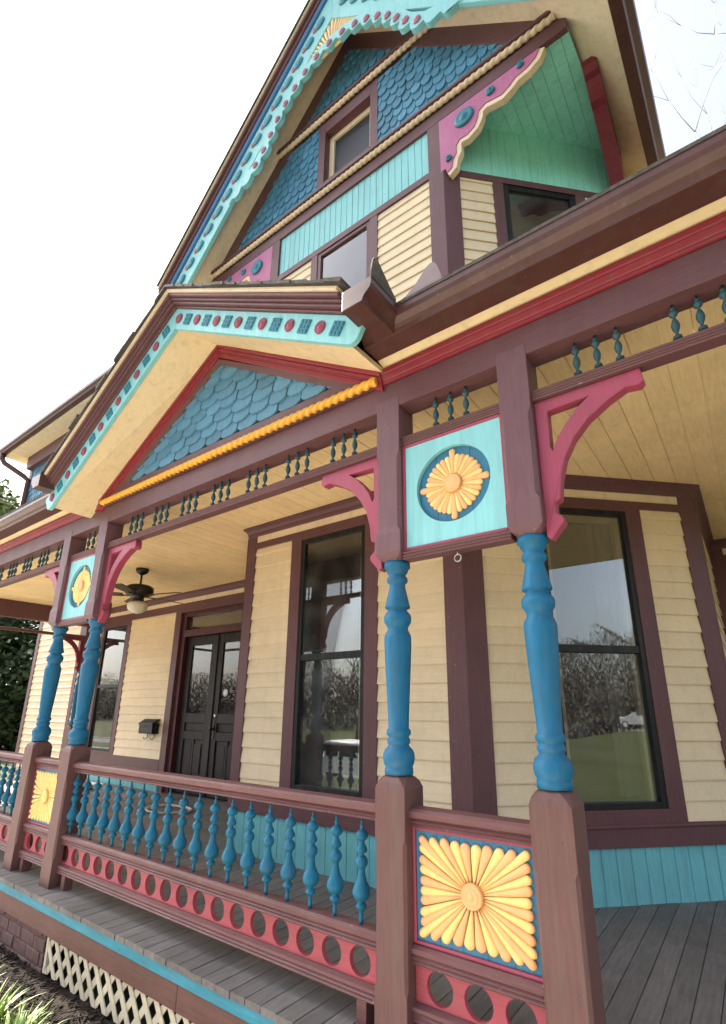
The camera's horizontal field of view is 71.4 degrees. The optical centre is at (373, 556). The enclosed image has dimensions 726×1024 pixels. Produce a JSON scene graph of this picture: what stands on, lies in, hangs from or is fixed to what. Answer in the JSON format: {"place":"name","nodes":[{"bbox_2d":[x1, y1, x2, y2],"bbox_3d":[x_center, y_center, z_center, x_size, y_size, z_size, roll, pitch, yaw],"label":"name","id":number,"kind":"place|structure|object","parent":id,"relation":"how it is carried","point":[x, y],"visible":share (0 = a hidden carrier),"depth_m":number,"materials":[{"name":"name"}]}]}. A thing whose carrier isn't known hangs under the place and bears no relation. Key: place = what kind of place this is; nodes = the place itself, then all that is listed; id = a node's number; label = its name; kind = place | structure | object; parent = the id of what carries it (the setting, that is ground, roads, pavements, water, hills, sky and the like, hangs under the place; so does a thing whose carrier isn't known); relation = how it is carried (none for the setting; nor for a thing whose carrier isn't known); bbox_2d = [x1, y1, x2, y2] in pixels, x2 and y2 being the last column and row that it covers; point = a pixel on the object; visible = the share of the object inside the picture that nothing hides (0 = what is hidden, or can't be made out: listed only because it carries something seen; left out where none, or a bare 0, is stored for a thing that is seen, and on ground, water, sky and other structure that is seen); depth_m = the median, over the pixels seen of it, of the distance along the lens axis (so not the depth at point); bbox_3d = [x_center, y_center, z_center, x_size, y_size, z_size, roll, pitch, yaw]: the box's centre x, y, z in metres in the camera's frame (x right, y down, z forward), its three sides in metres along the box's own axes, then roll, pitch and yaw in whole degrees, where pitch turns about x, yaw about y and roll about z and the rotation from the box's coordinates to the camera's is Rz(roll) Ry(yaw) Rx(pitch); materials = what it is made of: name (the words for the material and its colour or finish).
{"place":"outdoors","nodes":[
{"label":"outdoors","id":0,"kind":"place"},
{"bbox_2d":[0,746,191,1023],"bbox_3d":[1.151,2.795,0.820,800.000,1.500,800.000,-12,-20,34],"label":"ground","id":1,"kind":"structure","parent":0,"point":[166,1017],"depth_m":3.12,"materials":[{"name":"black soil"}]},
{"bbox_2d":[0,475,21,516],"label":"leafy tree","id":2,"kind":"object","parent":1,"relation":"on","point":[6,505],"visible":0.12,"depth_m":37.39,"materials":[{"name":"green plant"}]},
{"bbox_2d":[0,616,39,751],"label":"evergreen tree","id":3,"kind":"object","parent":1,"relation":"on","point":[17,649],"visible":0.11,"depth_m":18.63,"materials":[{"name":"green plant"}]},
{"bbox_2d":[0,909,59,972],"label":"brick pier","id":4,"kind":"structure","parent":1,"relation":"on","point":[25,942],"depth_m":3.50,"materials":[{"name":"brown brick"}]},
{"bbox_2d":[0,944,130,1023],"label":"mulch bed","id":5,"kind":"object","parent":1,"relation":"on","point":[56,1001],"visible":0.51,"depth_m":3.02,"materials":[{"name":"brown wood"}]},
{"bbox_2d":[0,977,45,1023],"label":"strap leaf plant","id":6,"kind":"object","parent":5,"relation":"on","point":[2,1006],"visible":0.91,"depth_m":2.77,"materials":[{"name":"green plant"}]},
{"bbox_2d":[0,1000,51,1023],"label":"strap leaf plant","id":7,"kind":"object","parent":5,"relation":"on","point":[12,1018],"visible":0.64,"depth_m":2.75,"materials":[{"name":"green plant"}]},
{"bbox_2d":[1,1004,66,1023],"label":"strap leaf plant","id":8,"kind":"object","parent":5,"relation":"on","point":[18,1019],"visible":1,"depth_m":2.61,"materials":[{"name":"green plant"}]},
{"bbox_2d":[12,0,725,907],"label":"victorian house","id":9,"kind":"structure","parent":1,"relation":"on","point":[406,142],"depth_m":4.75,"materials":[{"name":"teal paint"}]},
{"bbox_2d":[0,365,112,505],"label":"roof dormer","id":10,"kind":"object","parent":9,"relation":"attached to","point":[33,446],"visible":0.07,"depth_m":10.95,"materials":[{"name":"beige paint"}]},
{"bbox_2d":[86,620,131,754],"bbox_3d":[-4.915,2.402,9.384,1.080,2.343,0.077,-12,-20,34],"label":"window","id":11,"kind":"structure","parent":9,"relation":"in","point":[115,637],"depth_m":9.37,"materials":[{"name":"clear glass"}]},
{"bbox_2d":[138,719,159,739],"bbox_3d":[-3.640,2.795,8.164,0.402,0.315,0.137,-12,-20,34],"label":"mailbox","id":12,"kind":"object","parent":9,"relation":"attached to","point":[148,726],"visible":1,"depth_m":8.11,"materials":[{"name":"brown metal"}]},
{"bbox_2d":[155,600,242,799],"bbox_3d":[-2.469,2.132,7.653,2.080,2.800,0.166,-12,-20,34],"label":"double door","id":13,"kind":"structure","parent":9,"relation":"in","point":[197,732],"depth_m":7.83,"materials":[{"name":"black paint"}]},
{"bbox_2d":[279,520,377,799],"bbox_3d":[-0.284,0.927,4.561,1.050,2.373,0.384,-12,-20,34],"label":"window","id":14,"kind":"structure","parent":9,"relation":"in","point":[329,740],"depth_m":4.45,"materials":[{"name":"red paint"}]},
{"bbox_2d":[310,215,377,286],"bbox_3d":[-0.333,-2.770,5.525,0.970,1.789,0.077,-12,-20,34],"label":"window","id":15,"kind":"structure","parent":9,"relation":"in","point":[350,258],"depth_m":5.63,"materials":[{"name":"glass"}]},
{"bbox_2d":[317,78,378,200],"bbox_3d":[-0.278,-5.094,6.259,0.940,1.243,0.184,-12,-20,34],"label":"window","id":16,"kind":"structure","parent":9,"relation":"in","point":[353,130],"depth_m":6.33,"materials":[{"name":"red paint"}]},
{"bbox_2d":[0,124,725,1023],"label":"front porch","id":17,"kind":"object","parent":9,"relation":"attached to","point":[634,256],"visible":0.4,"depth_m":2.71,"materials":[{"name":"teal paint"}]},
{"bbox_2d":[0,750,23,854],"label":"porch railing","id":18,"kind":"object","parent":17,"relation":"on","point":[6,797],"visible":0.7,"depth_m":4.46,"materials":[{"name":"brown paint"}]},
{"bbox_2d":[0,544,62,587],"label":"spindle frieze","id":19,"kind":"object","parent":17,"relation":"attached to","point":[42,568],"visible":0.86,"depth_m":5.33,"materials":[{"name":"brown paint"}]},
{"bbox_2d":[18,756,59,871],"bbox_3d":[-2.615,2.058,4.021,0.525,0.850,0.092,-12,-20,34],"label":"sunburst panel","id":20,"kind":"object","parent":17,"relation":"on","point":[36,825],"visible":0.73,"depth_m":4.03,"materials":[{"name":"yellow paint"}]},
{"bbox_2d":[2,531,86,871],"bbox_3d":[-2.887,1.154,4.500,0.155,2.855,0.162,-12,-20,34],"label":"porch post","id":21,"kind":"object","parent":17,"relation":"on","point":[39,744],"visible":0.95,"depth_m":4.39,"materials":[{"name":"brown paint"}]},
{"bbox_2d":[45,566,59,630],"bbox_3d":[-3.119,0.421,4.897,0.437,0.645,0.055,-12,-20,34],"label":"porch bracket","id":22,"kind":"object","parent":21,"relation":"attached to","point":[52,574],"visible":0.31,"depth_m":4.95,"materials":[{"name":"paint"}]},
{"bbox_2d":[64,626,90,746],"bbox_3d":[-5.771,2.764,9.805,0.130,2.800,0.121,-12,-20,34],"label":"engaged half post","id":23,"kind":"object","parent":17,"relation":"on","point":[86,633],"visible":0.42,"depth_m":9.78,"materials":[{"name":"brown paint"}]},
{"bbox_2d":[64,636,83,670],"bbox_3d":[-5.930,1.895,9.843,0.050,0.646,0.438,-12,-20,34],"label":"porch bracket","id":24,"kind":"object","parent":23,"relation":"attached to","point":[72,643],"visible":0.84,"depth_m":9.93,"materials":[{"name":"red paint"}]},
{"bbox_2d":[39,516,123,888],"bbox_3d":[-2.338,1.040,4.115,0.155,2.855,0.162,-12,-20,34],"label":"porch post","id":25,"kind":"object","parent":17,"relation":"on","point":[77,748],"visible":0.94,"depth_m":3.98,"materials":[{"name":"brown paint"}]},
{"bbox_2d":[58,553,94,626],"bbox_3d":[-2.620,0.299,4.531,0.537,0.623,0.070,-12,-20,34],"label":"flower panel","id":26,"kind":"object","parent":25,"relation":"attached to","point":[77,589],"visible":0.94,"depth_m":4.54,"materials":[{"name":"teal paint"}]},
{"bbox_2d":[98,540,141,622],"bbox_3d":[-2.102,0.211,4.183,0.437,0.645,0.055,-12,-20,34],"label":"porch bracket","id":27,"kind":"object","parent":25,"relation":"attached to","point":[125,552],"visible":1,"depth_m":4.24,"materials":[{"name":"paint"}]},
{"bbox_2d":[70,531,98,560],"bbox_3d":[-2.619,-0.110,4.654,0.537,0.237,0.070,-12,-20,34],"label":"spindle frieze","id":28,"kind":"object","parent":17,"relation":"attached to","point":[87,551],"visible":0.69,"depth_m":4.63,"materials":[{"name":"brown paint"}]},
{"bbox_2d":[42,938,193,1023],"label":"lattice panel","id":29,"kind":"object","parent":17,"relation":"attached to","point":[50,959],"visible":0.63,"depth_m":2.91,"materials":[{"name":"beige paint"}]},
{"bbox_2d":[112,567,182,613],"bbox_3d":[-3.199,0.489,7.006,1.282,0.632,1.229,-12,-20,34],"label":"ceiling fan","id":30,"kind":"object","parent":17,"relation":"hanging from","point":[138,594],"visible":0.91,"depth_m":6.84,"materials":[{"name":"brown metal"}]},
{"bbox_2d":[145,804,191,813],"bbox_3d":[-2.591,3.182,6.350,0.725,0.036,0.480,-12,-20,34],"label":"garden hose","id":31,"kind":"object","parent":17,"relation":"on","point":[189,809],"visible":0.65,"depth_m":6.39,"materials":[{"name":"rubber"}]},
{"bbox_2d":[39,276,383,517],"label":"porch pediment","id":32,"kind":"structure","parent":17,"relation":"on","point":[197,375],"depth_m":3.74,"materials":[{"name":"red paint"}]},
{"bbox_2d":[56,761,375,1023],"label":"porch railing","id":33,"kind":"object","parent":17,"relation":"on","point":[344,974],"visible":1,"depth_m":2.68,"materials":[{"name":"brown paint"}]},
{"bbox_2d":[107,429,376,548],"bbox_3d":[-1.118,-0.420,3.601,2.895,0.237,0.070,-12,-20,34],"label":"spindle frieze","id":34,"kind":"object","parent":17,"relation":"attached to","point":[287,484],"visible":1,"depth_m":3.37,"materials":[{"name":"brown paint"}]},
{"bbox_2d":[374,396,422,1023],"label":"porch post","id":35,"kind":"object","parent":17,"relation":"on","point":[398,791],"visible":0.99,"depth_m":2.22,"materials":[{"name":"brown paint"}]},
{"bbox_2d":[321,457,385,572],"bbox_3d":[-0.117,-0.198,2.792,0.437,0.645,0.055,-12,-20,34],"label":"porch bracket","id":36,"kind":"object","parent":35,"relation":"attached to","point":[345,478],"visible":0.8,"depth_m":2.77,"materials":[{"name":"paint"}]},
{"bbox_2d":[401,386,499,446],"bbox_3d":[0.388,-0.730,2.546,0.549,0.237,0.070,-12,-20,34],"label":"spindle frieze","id":37,"kind":"object","parent":17,"relation":"attached to","point":[451,423],"visible":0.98,"depth_m":2.51,"materials":[{"name":"red paint"}]},
{"bbox_2d":[409,805,545,1023],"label":"sunburst panel","id":38,"kind":"object","parent":17,"relation":"on","point":[476,922],"visible":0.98,"depth_m":1.91,"materials":[{"name":"brown paint"}]},
{"bbox_2d":[495,344,605,1023],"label":"porch post","id":39,"kind":"object","parent":17,"relation":"on","point":[572,982],"visible":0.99,"depth_m":1.84,"materials":[{"name":"brown paint"}]},
{"bbox_2d":[403,413,516,562],"bbox_3d":[0.386,-0.321,2.423,0.549,0.623,0.070,-12,-20,34],"label":"flower panel","id":40,"kind":"object","parent":39,"relation":"attached to","point":[454,492],"visible":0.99,"depth_m":2.40,"materials":[{"name":"teal paint"}]},
{"bbox_2d":[454,551,461,561],"bbox_3d":[0.387,0.000,2.318,0.040,0.054,0.006,-12,-20,34],"label":"hook ring","id":41,"kind":"object","parent":40,"relation":"attached to","point":[456,555],"visible":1,"depth_m":2.31,"materials":[{"name":"metal"}]},
{"bbox_2d":[534,368,645,541],"bbox_3d":[0.910,-0.409,2.072,0.437,0.645,0.055,-12,-20,34],"label":"porch bracket","id":42,"kind":"object","parent":39,"relation":"attached to","point":[592,402],"visible":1,"depth_m":2.13,"materials":[{"name":"paint"}]},
{"bbox_2d":[531,285,725,402],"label":"spindle frieze","id":43,"kind":"object","parent":17,"relation":"attached to","point":[704,338],"visible":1,"depth_m":2.00,"materials":[{"name":"red paint"}]},
{"bbox_2d":[492,182,584,246],"bbox_3d":[1.682,-2.909,4.938,1.000,1.736,0.077,3,-17,-8],"label":"window","id":44,"kind":"structure","parent":9,"relation":"in","point":[518,210],"depth_m":5.08,"materials":[{"name":"glass"}]},
{"bbox_2d":[544,504,688,824],"bbox_3d":[1.681,0.766,3.998,1.040,2.376,0.384,3,-17,-8],"label":"window","id":45,"kind":"structure","parent":9,"relation":"in","point":[620,743],"depth_m":3.99,"materials":[{"name":"red paint"}]},
{"bbox_2d":[640,0,725,153],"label":"bare tree","id":46,"kind":"object","parent":1,"relation":"on","point":[700,136],"visible":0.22,"depth_m":9.49,"materials":[{"name":"grey plant"}]},
{"bbox_2d":[0,0,725,684],"label":"sky","id":47,"kind":"structure","parent":0,"point":[118,118],"materials":[{"name":"white"}]}
]}

